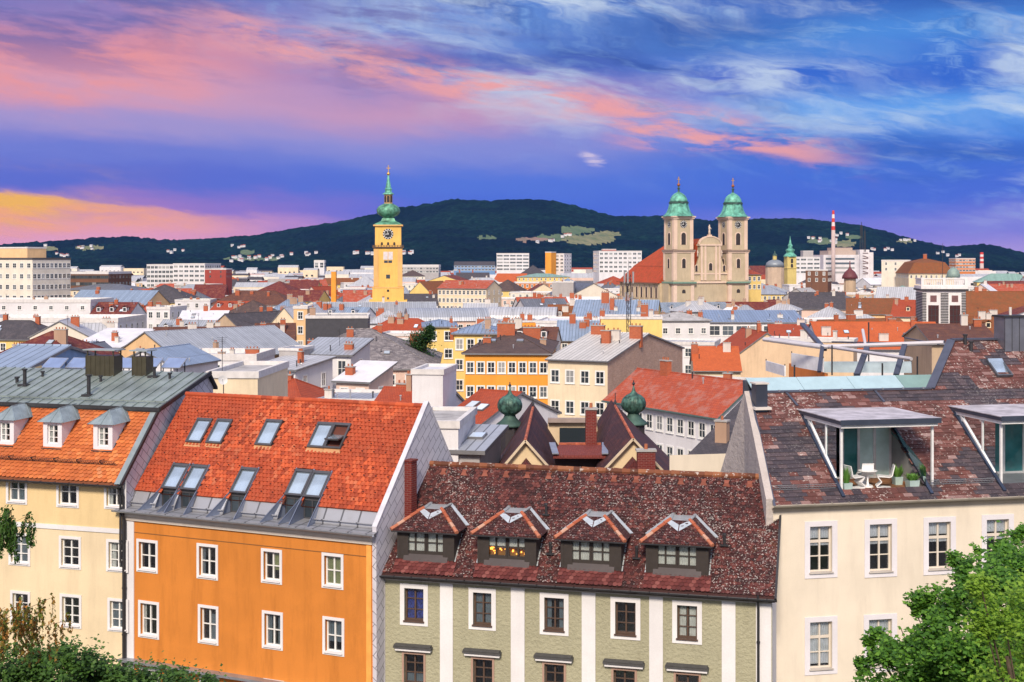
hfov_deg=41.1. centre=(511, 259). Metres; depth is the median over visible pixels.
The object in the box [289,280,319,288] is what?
townhouse
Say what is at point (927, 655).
maple tree
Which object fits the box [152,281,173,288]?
city house
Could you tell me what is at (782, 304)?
city house
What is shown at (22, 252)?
rooftop unit
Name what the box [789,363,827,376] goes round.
roof deck
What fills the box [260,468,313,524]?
roof window
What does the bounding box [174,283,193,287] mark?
city house
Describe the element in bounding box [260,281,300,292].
orange house
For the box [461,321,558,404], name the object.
orange block
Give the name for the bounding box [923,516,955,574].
window
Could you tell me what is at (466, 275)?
blue roof house
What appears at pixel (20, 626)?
young tree
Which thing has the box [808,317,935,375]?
orange roof house
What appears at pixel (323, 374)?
window
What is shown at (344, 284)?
city house
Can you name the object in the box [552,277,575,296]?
cube house
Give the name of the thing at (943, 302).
corner tower
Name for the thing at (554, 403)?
window
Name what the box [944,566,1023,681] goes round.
ash sapling
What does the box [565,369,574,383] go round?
window
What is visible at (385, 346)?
slate hall
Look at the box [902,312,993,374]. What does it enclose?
lichen roof house
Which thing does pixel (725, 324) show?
building
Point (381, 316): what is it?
city house
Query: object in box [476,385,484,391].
window
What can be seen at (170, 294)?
hip house
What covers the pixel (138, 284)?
city house
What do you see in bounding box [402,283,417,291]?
city house
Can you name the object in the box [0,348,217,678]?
yellow house
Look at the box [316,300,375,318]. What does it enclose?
city house
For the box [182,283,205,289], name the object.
city house
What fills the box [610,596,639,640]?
window
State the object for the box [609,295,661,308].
city house
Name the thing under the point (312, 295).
city house
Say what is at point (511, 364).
window
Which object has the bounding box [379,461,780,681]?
green house
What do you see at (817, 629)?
window
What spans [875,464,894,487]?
terrace chair
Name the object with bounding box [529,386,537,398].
window
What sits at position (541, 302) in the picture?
blue roof house
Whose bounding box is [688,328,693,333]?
window
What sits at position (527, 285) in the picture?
red block
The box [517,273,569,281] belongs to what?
yellow block
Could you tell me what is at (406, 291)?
city house
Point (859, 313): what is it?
city house
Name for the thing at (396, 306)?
long school
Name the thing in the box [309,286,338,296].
gable house
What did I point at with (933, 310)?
tall window
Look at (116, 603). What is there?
window
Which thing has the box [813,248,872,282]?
power plant
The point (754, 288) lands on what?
yellow side house
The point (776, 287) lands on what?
city house
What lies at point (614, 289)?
city house
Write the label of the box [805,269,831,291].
dark box house
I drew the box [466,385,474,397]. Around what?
window
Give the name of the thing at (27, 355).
townhouse
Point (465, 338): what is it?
ivy house
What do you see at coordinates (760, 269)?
maroon roof house
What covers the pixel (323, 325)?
rooftop restaurant
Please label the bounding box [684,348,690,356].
window
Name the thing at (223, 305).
city house
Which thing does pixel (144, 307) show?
city house
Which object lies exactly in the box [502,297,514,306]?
city house
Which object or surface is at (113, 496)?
window
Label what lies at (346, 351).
modern house
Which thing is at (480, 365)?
window
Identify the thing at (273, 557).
window
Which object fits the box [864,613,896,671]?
window
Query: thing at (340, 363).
window
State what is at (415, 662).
window
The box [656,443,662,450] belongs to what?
window
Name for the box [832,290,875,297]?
tan wall row
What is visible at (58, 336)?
townhouse
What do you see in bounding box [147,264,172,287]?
hotel
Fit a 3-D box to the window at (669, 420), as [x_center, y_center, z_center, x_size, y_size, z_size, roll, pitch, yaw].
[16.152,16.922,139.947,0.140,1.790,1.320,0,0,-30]
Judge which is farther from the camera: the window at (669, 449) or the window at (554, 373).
the window at (554, 373)
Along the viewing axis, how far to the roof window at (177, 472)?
65.10 m
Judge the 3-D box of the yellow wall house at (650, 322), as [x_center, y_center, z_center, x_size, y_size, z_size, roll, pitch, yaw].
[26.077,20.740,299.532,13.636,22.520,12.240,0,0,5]
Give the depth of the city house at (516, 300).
452.66 m
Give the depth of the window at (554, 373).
187.47 m
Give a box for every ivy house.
[421,316,459,363]
[450,317,496,399]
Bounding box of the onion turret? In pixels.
[842,261,857,291]
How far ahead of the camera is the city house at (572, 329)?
309.46 m
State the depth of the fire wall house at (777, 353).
190.61 m
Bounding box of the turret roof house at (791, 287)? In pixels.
[782,282,842,290]
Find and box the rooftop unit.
[0,247,46,257]
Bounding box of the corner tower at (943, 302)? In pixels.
[913,243,968,322]
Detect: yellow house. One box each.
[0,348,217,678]
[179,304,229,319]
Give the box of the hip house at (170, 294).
[149,285,199,304]
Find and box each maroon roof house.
[748,266,764,274]
[766,318,812,335]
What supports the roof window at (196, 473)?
in the orange house at (260, 537)
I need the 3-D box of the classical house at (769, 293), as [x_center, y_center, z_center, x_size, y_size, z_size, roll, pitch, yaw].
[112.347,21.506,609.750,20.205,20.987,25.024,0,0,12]
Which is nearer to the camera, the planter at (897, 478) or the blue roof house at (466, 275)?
the planter at (897, 478)
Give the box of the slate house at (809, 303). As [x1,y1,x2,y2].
[788,290,845,316]
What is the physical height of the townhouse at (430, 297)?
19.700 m
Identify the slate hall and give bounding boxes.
[307,323,442,385]
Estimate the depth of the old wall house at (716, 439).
101.45 m
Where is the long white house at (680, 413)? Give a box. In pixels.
[601,357,742,457]
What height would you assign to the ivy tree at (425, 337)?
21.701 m
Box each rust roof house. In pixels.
[846,293,900,317]
[966,286,1023,315]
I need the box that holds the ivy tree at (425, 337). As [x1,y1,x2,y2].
[402,323,447,357]
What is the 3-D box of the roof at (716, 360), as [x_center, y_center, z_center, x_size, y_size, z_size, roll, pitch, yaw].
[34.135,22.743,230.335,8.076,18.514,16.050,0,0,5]
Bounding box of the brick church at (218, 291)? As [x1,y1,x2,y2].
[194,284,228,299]
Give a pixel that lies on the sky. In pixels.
(157, 119)
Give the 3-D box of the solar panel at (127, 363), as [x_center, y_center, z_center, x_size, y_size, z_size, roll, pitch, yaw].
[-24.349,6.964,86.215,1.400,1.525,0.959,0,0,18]
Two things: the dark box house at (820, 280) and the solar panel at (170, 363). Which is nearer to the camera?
the solar panel at (170, 363)
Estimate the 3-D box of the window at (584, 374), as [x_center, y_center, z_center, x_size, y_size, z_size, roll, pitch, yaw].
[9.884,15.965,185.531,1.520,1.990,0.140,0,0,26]
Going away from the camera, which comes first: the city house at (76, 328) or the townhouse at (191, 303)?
the city house at (76, 328)
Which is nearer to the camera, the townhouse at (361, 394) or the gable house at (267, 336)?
the townhouse at (361, 394)
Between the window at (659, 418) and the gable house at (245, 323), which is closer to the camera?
the window at (659, 418)
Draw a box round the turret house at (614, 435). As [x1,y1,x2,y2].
[497,380,669,469]
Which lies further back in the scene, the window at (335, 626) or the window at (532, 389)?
the window at (532, 389)
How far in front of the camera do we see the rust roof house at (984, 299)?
418.45 m
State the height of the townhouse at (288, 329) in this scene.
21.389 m
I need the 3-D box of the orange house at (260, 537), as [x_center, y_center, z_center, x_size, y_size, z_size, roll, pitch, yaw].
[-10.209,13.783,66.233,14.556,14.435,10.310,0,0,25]
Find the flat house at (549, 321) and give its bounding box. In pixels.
[535,316,599,326]
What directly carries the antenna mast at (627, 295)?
on the ground
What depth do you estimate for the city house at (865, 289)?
778.28 m
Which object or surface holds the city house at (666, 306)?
on the ground
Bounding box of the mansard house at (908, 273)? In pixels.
[895,254,953,286]
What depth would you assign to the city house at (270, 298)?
504.77 m
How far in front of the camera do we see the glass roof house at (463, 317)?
358.11 m
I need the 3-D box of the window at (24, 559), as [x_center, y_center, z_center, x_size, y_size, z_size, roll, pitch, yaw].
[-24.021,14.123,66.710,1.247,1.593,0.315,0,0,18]
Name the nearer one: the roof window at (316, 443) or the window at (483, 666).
the window at (483, 666)
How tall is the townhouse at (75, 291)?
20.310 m
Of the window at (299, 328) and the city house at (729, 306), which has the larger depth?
the city house at (729, 306)
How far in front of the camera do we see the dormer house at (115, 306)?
392.21 m
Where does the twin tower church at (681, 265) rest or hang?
on the ground
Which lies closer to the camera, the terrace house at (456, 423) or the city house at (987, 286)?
the terrace house at (456, 423)
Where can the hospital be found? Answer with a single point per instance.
(607, 264)
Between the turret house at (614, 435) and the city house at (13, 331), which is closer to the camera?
the turret house at (614, 435)
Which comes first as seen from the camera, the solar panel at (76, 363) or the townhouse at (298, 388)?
the solar panel at (76, 363)
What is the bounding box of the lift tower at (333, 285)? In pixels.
[331,270,336,301]
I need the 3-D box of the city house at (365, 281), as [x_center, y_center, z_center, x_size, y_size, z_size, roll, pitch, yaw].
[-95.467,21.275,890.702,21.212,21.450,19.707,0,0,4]
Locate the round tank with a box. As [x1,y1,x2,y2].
[801,251,812,256]
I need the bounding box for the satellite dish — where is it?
[218,375,227,392]
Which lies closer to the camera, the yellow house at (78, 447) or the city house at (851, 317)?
the yellow house at (78, 447)
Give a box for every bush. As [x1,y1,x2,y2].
[0,627,123,681]
[84,650,228,681]
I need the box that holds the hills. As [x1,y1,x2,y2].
[0,198,1023,272]
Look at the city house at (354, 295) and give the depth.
548.76 m
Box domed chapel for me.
[765,251,784,287]
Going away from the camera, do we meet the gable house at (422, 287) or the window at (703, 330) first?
the window at (703, 330)
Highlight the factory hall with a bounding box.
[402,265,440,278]
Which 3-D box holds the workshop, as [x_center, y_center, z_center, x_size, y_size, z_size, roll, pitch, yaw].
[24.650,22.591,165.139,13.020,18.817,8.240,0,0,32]
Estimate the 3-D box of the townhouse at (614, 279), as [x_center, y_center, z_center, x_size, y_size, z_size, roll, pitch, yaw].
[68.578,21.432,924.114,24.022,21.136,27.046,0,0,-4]
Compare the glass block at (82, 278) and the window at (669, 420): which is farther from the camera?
the glass block at (82, 278)
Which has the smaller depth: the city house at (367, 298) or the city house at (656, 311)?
the city house at (656, 311)
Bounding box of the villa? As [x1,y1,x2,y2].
[522,265,543,274]
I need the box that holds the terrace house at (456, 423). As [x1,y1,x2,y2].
[431,406,476,461]
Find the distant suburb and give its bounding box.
[71,265,1023,292]
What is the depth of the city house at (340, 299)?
596.68 m
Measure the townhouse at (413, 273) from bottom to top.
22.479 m
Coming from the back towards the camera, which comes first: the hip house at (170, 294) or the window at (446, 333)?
the hip house at (170, 294)
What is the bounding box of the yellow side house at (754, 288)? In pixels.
[748,269,761,301]
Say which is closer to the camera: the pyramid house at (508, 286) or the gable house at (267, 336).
the gable house at (267, 336)
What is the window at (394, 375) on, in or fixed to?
in the slate hall
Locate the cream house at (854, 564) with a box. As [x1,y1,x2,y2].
[670,307,1023,681]
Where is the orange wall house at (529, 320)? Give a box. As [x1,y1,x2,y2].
[496,311,536,326]
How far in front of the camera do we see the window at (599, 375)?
184.56 m
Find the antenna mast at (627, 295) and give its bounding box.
[624,261,633,331]
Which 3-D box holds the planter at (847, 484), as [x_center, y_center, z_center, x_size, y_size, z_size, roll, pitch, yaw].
[14.533,9.467,59.347,0.468,1.134,0.514,0,0,-11]
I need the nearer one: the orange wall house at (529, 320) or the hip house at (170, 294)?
the orange wall house at (529, 320)
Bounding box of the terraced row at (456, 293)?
[437,280,501,307]
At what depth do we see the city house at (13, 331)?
300.60 m
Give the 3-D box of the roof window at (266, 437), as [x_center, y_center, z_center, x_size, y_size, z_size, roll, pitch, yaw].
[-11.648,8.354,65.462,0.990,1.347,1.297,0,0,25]
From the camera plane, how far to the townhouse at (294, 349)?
185.17 m
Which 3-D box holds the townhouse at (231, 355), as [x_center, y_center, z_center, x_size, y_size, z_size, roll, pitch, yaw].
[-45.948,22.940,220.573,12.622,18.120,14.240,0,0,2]
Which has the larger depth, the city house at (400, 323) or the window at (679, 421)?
the city house at (400, 323)
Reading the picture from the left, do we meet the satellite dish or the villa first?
the satellite dish
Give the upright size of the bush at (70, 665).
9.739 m
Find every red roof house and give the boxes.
[891,295,915,320]
[978,281,1023,285]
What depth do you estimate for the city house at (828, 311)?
445.05 m
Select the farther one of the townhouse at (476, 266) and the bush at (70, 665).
the townhouse at (476, 266)
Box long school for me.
[313,296,436,316]
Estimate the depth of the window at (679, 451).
138.53 m
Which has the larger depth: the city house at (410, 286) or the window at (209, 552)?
the city house at (410, 286)
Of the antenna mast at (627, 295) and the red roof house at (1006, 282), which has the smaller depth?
the antenna mast at (627, 295)
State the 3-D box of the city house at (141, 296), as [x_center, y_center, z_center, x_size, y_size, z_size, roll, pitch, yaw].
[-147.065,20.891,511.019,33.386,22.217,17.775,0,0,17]
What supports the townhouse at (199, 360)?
on the ground
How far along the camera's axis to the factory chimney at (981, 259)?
2097.75 m
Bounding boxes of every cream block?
[545,323,684,418]
[881,260,910,286]
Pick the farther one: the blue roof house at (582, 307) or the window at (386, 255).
the window at (386, 255)
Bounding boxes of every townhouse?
[0,318,119,354]
[0,344,99,368]
[71,284,148,296]
[82,339,123,356]
[84,328,154,348]
[124,343,220,372]
[146,300,186,327]
[175,297,216,309]
[199,346,275,366]
[206,337,288,396]
[230,300,275,312]
[255,318,296,340]
[268,348,336,388]
[278,345,314,356]
[288,371,334,397]
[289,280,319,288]
[319,386,381,400]
[331,360,397,388]
[374,371,464,405]
[402,270,424,279]
[404,290,437,307]
[449,424,508,462]
[454,261,494,274]
[458,388,561,423]
[494,273,527,282]
[594,276,619,285]
[782,283,815,302]
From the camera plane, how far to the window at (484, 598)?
58.87 m
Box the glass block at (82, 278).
[71,271,131,287]
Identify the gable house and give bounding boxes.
[117,313,299,357]
[213,305,279,325]
[241,321,254,325]
[271,303,323,322]
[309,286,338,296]
[409,281,443,294]
[547,282,617,298]
[718,321,770,377]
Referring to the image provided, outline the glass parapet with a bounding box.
[743,374,931,393]
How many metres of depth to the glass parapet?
67.47 m
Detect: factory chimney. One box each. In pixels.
[831,210,834,281]
[980,252,983,267]
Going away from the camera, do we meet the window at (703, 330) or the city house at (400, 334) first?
the city house at (400, 334)
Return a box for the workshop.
[706,370,749,379]
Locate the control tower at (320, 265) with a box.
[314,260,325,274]
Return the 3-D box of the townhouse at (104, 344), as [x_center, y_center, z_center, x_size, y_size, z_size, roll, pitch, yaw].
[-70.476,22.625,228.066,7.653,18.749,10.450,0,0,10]
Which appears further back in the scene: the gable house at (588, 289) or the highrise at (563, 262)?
the highrise at (563, 262)
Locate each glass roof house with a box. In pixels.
[404,308,489,329]
[487,307,558,318]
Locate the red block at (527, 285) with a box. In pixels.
[514,282,551,290]
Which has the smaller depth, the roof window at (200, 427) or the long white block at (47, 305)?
the roof window at (200, 427)
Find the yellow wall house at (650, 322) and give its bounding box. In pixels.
[600,303,662,337]
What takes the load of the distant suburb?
on the ground
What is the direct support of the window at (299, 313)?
in the tower house at (301, 312)
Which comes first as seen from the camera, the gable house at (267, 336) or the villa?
the gable house at (267, 336)
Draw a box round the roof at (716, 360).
[689,340,741,376]
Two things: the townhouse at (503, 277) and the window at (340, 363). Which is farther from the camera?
the townhouse at (503, 277)
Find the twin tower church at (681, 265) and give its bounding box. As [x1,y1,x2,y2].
[616,177,750,301]
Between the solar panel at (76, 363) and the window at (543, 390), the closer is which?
the solar panel at (76, 363)
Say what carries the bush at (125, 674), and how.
on the ground
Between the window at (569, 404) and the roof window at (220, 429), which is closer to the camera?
the roof window at (220, 429)
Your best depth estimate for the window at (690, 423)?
136.89 m
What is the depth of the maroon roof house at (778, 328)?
286.60 m
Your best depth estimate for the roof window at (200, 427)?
66.99 m
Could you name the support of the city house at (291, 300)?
on the ground
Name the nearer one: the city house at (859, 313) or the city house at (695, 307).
the city house at (859, 313)
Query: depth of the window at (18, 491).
66.84 m
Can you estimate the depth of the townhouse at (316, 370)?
178.66 m
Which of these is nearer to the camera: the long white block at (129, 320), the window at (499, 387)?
the window at (499, 387)
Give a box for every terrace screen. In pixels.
[766,359,785,375]
[791,351,823,371]
[824,361,911,372]
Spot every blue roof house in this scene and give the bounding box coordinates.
[456,270,489,279]
[515,297,566,306]
[572,291,661,316]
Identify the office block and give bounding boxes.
[0,258,70,296]
[340,287,366,292]
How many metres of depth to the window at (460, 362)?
213.83 m
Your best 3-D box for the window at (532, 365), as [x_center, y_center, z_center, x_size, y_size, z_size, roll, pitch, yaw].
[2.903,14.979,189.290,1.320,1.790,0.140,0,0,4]
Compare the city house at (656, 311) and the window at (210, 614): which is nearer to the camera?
the window at (210, 614)
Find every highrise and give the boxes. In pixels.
[497,246,528,272]
[545,252,555,273]
[556,253,571,274]
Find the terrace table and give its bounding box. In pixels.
[858,469,876,487]
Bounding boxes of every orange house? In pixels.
[111,391,453,681]
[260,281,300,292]
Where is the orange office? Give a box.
[949,258,975,273]
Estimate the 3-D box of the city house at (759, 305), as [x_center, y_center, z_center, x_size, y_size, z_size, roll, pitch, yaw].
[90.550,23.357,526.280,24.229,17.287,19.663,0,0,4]
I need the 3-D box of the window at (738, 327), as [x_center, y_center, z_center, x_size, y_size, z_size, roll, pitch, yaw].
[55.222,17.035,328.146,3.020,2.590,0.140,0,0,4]
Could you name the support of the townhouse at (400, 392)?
on the ground
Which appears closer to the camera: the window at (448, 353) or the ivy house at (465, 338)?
the ivy house at (465, 338)
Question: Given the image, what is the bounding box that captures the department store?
[205,268,231,294]
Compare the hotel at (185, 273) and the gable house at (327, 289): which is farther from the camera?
the hotel at (185, 273)
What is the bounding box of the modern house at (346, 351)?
[307,329,373,388]
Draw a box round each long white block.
[0,296,113,313]
[0,314,145,327]
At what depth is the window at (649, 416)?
143.00 m
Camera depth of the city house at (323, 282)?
943.71 m
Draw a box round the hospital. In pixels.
[593,251,641,282]
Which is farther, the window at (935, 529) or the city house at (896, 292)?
the city house at (896, 292)
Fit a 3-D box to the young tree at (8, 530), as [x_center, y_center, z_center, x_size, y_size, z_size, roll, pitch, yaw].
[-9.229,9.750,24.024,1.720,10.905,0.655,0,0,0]
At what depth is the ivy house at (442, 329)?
246.42 m
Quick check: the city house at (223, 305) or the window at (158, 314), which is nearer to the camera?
the window at (158, 314)
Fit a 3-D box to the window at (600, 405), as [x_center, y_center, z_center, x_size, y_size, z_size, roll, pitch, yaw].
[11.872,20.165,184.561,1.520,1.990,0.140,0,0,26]
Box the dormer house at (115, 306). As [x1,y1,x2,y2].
[90,298,146,327]
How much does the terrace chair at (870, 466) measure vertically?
1.036 m
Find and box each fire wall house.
[411,363,457,405]
[767,328,857,376]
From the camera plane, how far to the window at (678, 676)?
56.81 m
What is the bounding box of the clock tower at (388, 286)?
[369,165,406,301]
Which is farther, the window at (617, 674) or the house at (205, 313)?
the house at (205, 313)
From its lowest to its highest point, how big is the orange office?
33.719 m
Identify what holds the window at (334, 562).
in the orange house at (260, 537)
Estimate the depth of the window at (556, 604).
58.07 m
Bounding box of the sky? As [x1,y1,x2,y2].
[0,0,1023,251]
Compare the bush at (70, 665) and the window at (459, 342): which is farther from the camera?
the window at (459, 342)
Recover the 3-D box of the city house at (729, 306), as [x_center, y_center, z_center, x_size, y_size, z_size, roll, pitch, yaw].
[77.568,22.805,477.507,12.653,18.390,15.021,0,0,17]
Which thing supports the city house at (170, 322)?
on the ground
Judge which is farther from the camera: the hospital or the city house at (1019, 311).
the hospital
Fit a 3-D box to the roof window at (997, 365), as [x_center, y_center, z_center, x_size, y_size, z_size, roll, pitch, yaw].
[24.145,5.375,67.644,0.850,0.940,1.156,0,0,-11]
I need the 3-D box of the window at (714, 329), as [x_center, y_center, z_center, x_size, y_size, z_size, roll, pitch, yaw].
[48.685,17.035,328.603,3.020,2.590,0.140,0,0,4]
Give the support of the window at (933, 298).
in the corner tower at (943, 302)
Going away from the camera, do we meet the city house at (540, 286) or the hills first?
the city house at (540, 286)
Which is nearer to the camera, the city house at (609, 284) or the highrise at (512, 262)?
the city house at (609, 284)
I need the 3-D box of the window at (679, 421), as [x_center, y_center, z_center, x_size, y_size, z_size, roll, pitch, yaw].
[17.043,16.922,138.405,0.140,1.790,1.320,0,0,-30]
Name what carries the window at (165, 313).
in the townhouse at (157, 314)
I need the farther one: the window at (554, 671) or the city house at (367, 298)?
the city house at (367, 298)
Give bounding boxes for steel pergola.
[762,322,944,376]
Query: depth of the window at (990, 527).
60.20 m
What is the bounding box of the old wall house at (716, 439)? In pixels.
[688,400,741,454]
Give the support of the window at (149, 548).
in the orange house at (260, 537)
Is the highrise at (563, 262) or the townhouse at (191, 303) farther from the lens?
the highrise at (563, 262)
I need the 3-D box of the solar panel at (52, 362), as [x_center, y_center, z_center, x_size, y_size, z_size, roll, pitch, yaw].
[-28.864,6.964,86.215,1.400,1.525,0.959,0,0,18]
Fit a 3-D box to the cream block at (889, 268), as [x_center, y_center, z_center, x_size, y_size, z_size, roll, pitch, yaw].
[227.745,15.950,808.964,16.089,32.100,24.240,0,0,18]
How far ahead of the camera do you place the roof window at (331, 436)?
63.66 m
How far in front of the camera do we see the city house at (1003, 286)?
701.14 m
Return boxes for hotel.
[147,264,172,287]
[173,263,220,283]
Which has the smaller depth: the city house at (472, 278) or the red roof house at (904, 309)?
the red roof house at (904, 309)
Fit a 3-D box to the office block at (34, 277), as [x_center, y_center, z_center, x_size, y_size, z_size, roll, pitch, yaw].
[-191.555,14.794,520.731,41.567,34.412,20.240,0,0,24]
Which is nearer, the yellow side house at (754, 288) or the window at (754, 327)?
the window at (754, 327)
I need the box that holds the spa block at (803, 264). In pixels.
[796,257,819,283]
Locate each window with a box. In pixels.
[0,343,5,351]
[6,482,26,504]
[8,533,29,566]
[10,590,29,624]
[56,485,78,507]
[59,536,80,569]
[60,593,81,628]
[104,480,126,508]
[106,539,127,572]
[107,598,128,632]
[136,539,157,573]
[138,462,191,512]
[138,600,158,639]
[139,666,158,681]
[148,312,152,318]
[156,312,160,318]
[157,463,210,514]
[163,312,168,318]
[184,417,213,446]
[196,543,217,580]
[198,604,218,645]
[205,418,232,447]
[206,466,259,519]
[254,419,283,449]
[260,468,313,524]
[261,548,281,584]
[262,610,282,650]
[278,469,332,526]
[297,311,302,319]
[297,326,303,334]
[303,374,307,382]
[305,421,333,452]
[321,372,326,386]
[322,552,343,589]
[322,616,344,656]
[323,422,351,453]
[337,360,346,375]
[383,252,392,259]
[393,374,395,385]
[400,583,427,626]
[402,651,425,681]
[444,331,452,340]
[444,348,452,358]
[455,338,463,350]
[455,359,463,370]
[456,379,463,390]
[466,338,474,349]
[466,361,474,373]
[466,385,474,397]
[468,587,495,630]
[471,656,493,681]
[476,361,484,373]
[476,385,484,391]
[487,361,494,373]
[487,385,494,388]
[497,361,505,373]
[497,385,505,389]
[508,361,515,373]
[508,386,515,390]
[518,361,526,373]
[518,386,526,393]
[529,361,536,373]
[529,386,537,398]
[539,362,547,374]
[539,386,547,398]
[540,592,568,635]
[542,661,565,681]
[550,369,559,383]
[550,399,559,410]
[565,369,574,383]
[565,400,574,414]
[579,370,589,384]
[580,401,589,415]
[595,370,604,385]
[595,401,604,416]
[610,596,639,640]
[611,667,636,681]
[646,412,652,430]
[656,414,662,432]
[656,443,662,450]
[662,328,667,334]
[665,416,673,433]
[666,445,673,457]
[672,600,701,644]
[674,671,700,681]
[675,328,680,333]
[676,417,683,435]
[676,447,683,454]
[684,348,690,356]
[684,365,690,373]
[686,419,694,437]
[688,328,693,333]
[697,421,705,439]
[701,327,705,333]
[709,423,714,431]
[710,325,719,335]
[722,325,733,335]
[736,325,747,331]
[749,325,756,329]
[805,520,837,578]
[805,616,837,675]
[864,518,896,577]
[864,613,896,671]
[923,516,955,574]
[928,305,938,322]
[930,295,936,301]
[950,305,959,322]
[952,295,957,301]
[981,514,1013,566]
[986,358,1012,376]
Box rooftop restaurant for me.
[305,306,370,344]
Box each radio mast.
[859,222,862,248]
[864,231,865,251]
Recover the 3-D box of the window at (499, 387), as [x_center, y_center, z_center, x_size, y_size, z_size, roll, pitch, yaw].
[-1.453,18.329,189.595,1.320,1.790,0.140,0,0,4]
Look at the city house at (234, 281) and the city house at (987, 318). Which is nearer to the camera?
the city house at (987, 318)
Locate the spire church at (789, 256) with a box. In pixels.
[783,237,796,283]
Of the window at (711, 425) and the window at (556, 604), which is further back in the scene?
the window at (711, 425)
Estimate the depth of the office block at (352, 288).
659.20 m
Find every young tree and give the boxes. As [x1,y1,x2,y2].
[0,505,36,563]
[0,593,72,667]
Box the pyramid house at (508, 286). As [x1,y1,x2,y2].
[499,280,526,296]
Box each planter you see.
[843,467,852,490]
[892,464,905,484]
[905,473,920,486]
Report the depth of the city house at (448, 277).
994.38 m
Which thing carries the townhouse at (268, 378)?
on the ground
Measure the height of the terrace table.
0.740 m
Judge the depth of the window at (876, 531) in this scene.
59.10 m
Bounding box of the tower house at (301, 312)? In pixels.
[293,305,313,344]
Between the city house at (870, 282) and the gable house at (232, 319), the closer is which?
the gable house at (232, 319)
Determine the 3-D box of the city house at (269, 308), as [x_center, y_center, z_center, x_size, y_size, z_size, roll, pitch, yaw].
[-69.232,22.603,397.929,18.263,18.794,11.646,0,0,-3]
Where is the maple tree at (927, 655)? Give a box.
[853,520,1023,681]
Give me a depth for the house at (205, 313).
356.40 m
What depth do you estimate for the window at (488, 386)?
189.72 m
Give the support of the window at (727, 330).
in the building at (725, 324)
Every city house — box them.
[0,313,47,351]
[27,315,96,339]
[74,286,170,305]
[82,316,114,332]
[131,282,141,286]
[139,301,160,311]
[141,286,191,293]
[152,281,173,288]
[153,319,239,330]
[158,317,215,326]
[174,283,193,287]
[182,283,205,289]
[190,289,216,300]
[210,301,249,309]
[211,289,286,307]
[232,277,245,289]
[259,305,285,311]
[274,293,307,309]
[282,290,330,303]
[285,278,327,285]
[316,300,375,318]
[323,277,358,287]
[337,295,342,301]
[341,282,353,287]
[343,289,371,301]
[347,276,373,286]
[358,291,371,301]
[367,287,409,293]
[370,308,396,327]
[372,311,424,331]
[384,331,419,337]
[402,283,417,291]
[429,274,467,280]
[463,298,497,307]
[469,276,497,281]
[477,316,509,325]
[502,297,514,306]
[503,317,561,351]
[510,291,551,296]
[512,292,567,306]
[527,281,551,290]
[548,298,574,316]
[557,311,600,348]
[559,292,599,302]
[602,280,615,287]
[604,288,619,291]
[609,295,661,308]
[654,309,664,314]
[660,300,725,313]
[662,338,720,373]
[668,296,721,315]
[723,299,742,309]
[726,298,775,309]
[733,305,753,309]
[764,298,802,316]
[765,284,790,291]
[802,317,840,323]
[808,301,845,317]
[817,313,901,320]
[841,309,874,318]
[856,278,880,286]
[856,285,874,291]
[875,287,915,299]
[885,314,917,321]
[968,308,996,333]
[971,280,996,290]
[988,281,1023,290]
[997,306,1023,314]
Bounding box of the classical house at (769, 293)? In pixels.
[761,285,786,301]
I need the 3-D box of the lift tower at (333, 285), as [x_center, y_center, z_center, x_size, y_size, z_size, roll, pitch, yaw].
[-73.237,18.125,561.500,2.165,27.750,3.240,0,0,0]
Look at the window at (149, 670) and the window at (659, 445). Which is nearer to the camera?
the window at (149, 670)
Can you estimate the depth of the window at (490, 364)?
189.72 m
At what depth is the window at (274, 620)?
61.65 m
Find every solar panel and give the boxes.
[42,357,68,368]
[65,357,84,368]
[123,357,131,370]
[153,358,163,370]
[160,357,187,371]
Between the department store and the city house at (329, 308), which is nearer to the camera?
the city house at (329, 308)
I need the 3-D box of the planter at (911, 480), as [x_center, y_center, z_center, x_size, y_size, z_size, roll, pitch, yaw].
[17.611,9.706,60.108,0.727,0.656,0.754,0,0,37]
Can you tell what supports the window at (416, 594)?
in the green house at (497, 572)
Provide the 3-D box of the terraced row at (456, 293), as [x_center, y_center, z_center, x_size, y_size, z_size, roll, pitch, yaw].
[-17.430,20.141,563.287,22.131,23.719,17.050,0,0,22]
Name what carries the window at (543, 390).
in the orange block at (505, 356)
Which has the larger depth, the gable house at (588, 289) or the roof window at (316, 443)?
the gable house at (588, 289)
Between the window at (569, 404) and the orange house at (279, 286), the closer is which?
the window at (569, 404)
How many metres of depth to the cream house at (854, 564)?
59.95 m
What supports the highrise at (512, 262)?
on the ground
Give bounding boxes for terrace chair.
[844,465,865,488]
[856,463,873,485]
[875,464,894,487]
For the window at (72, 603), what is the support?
in the yellow house at (78, 447)

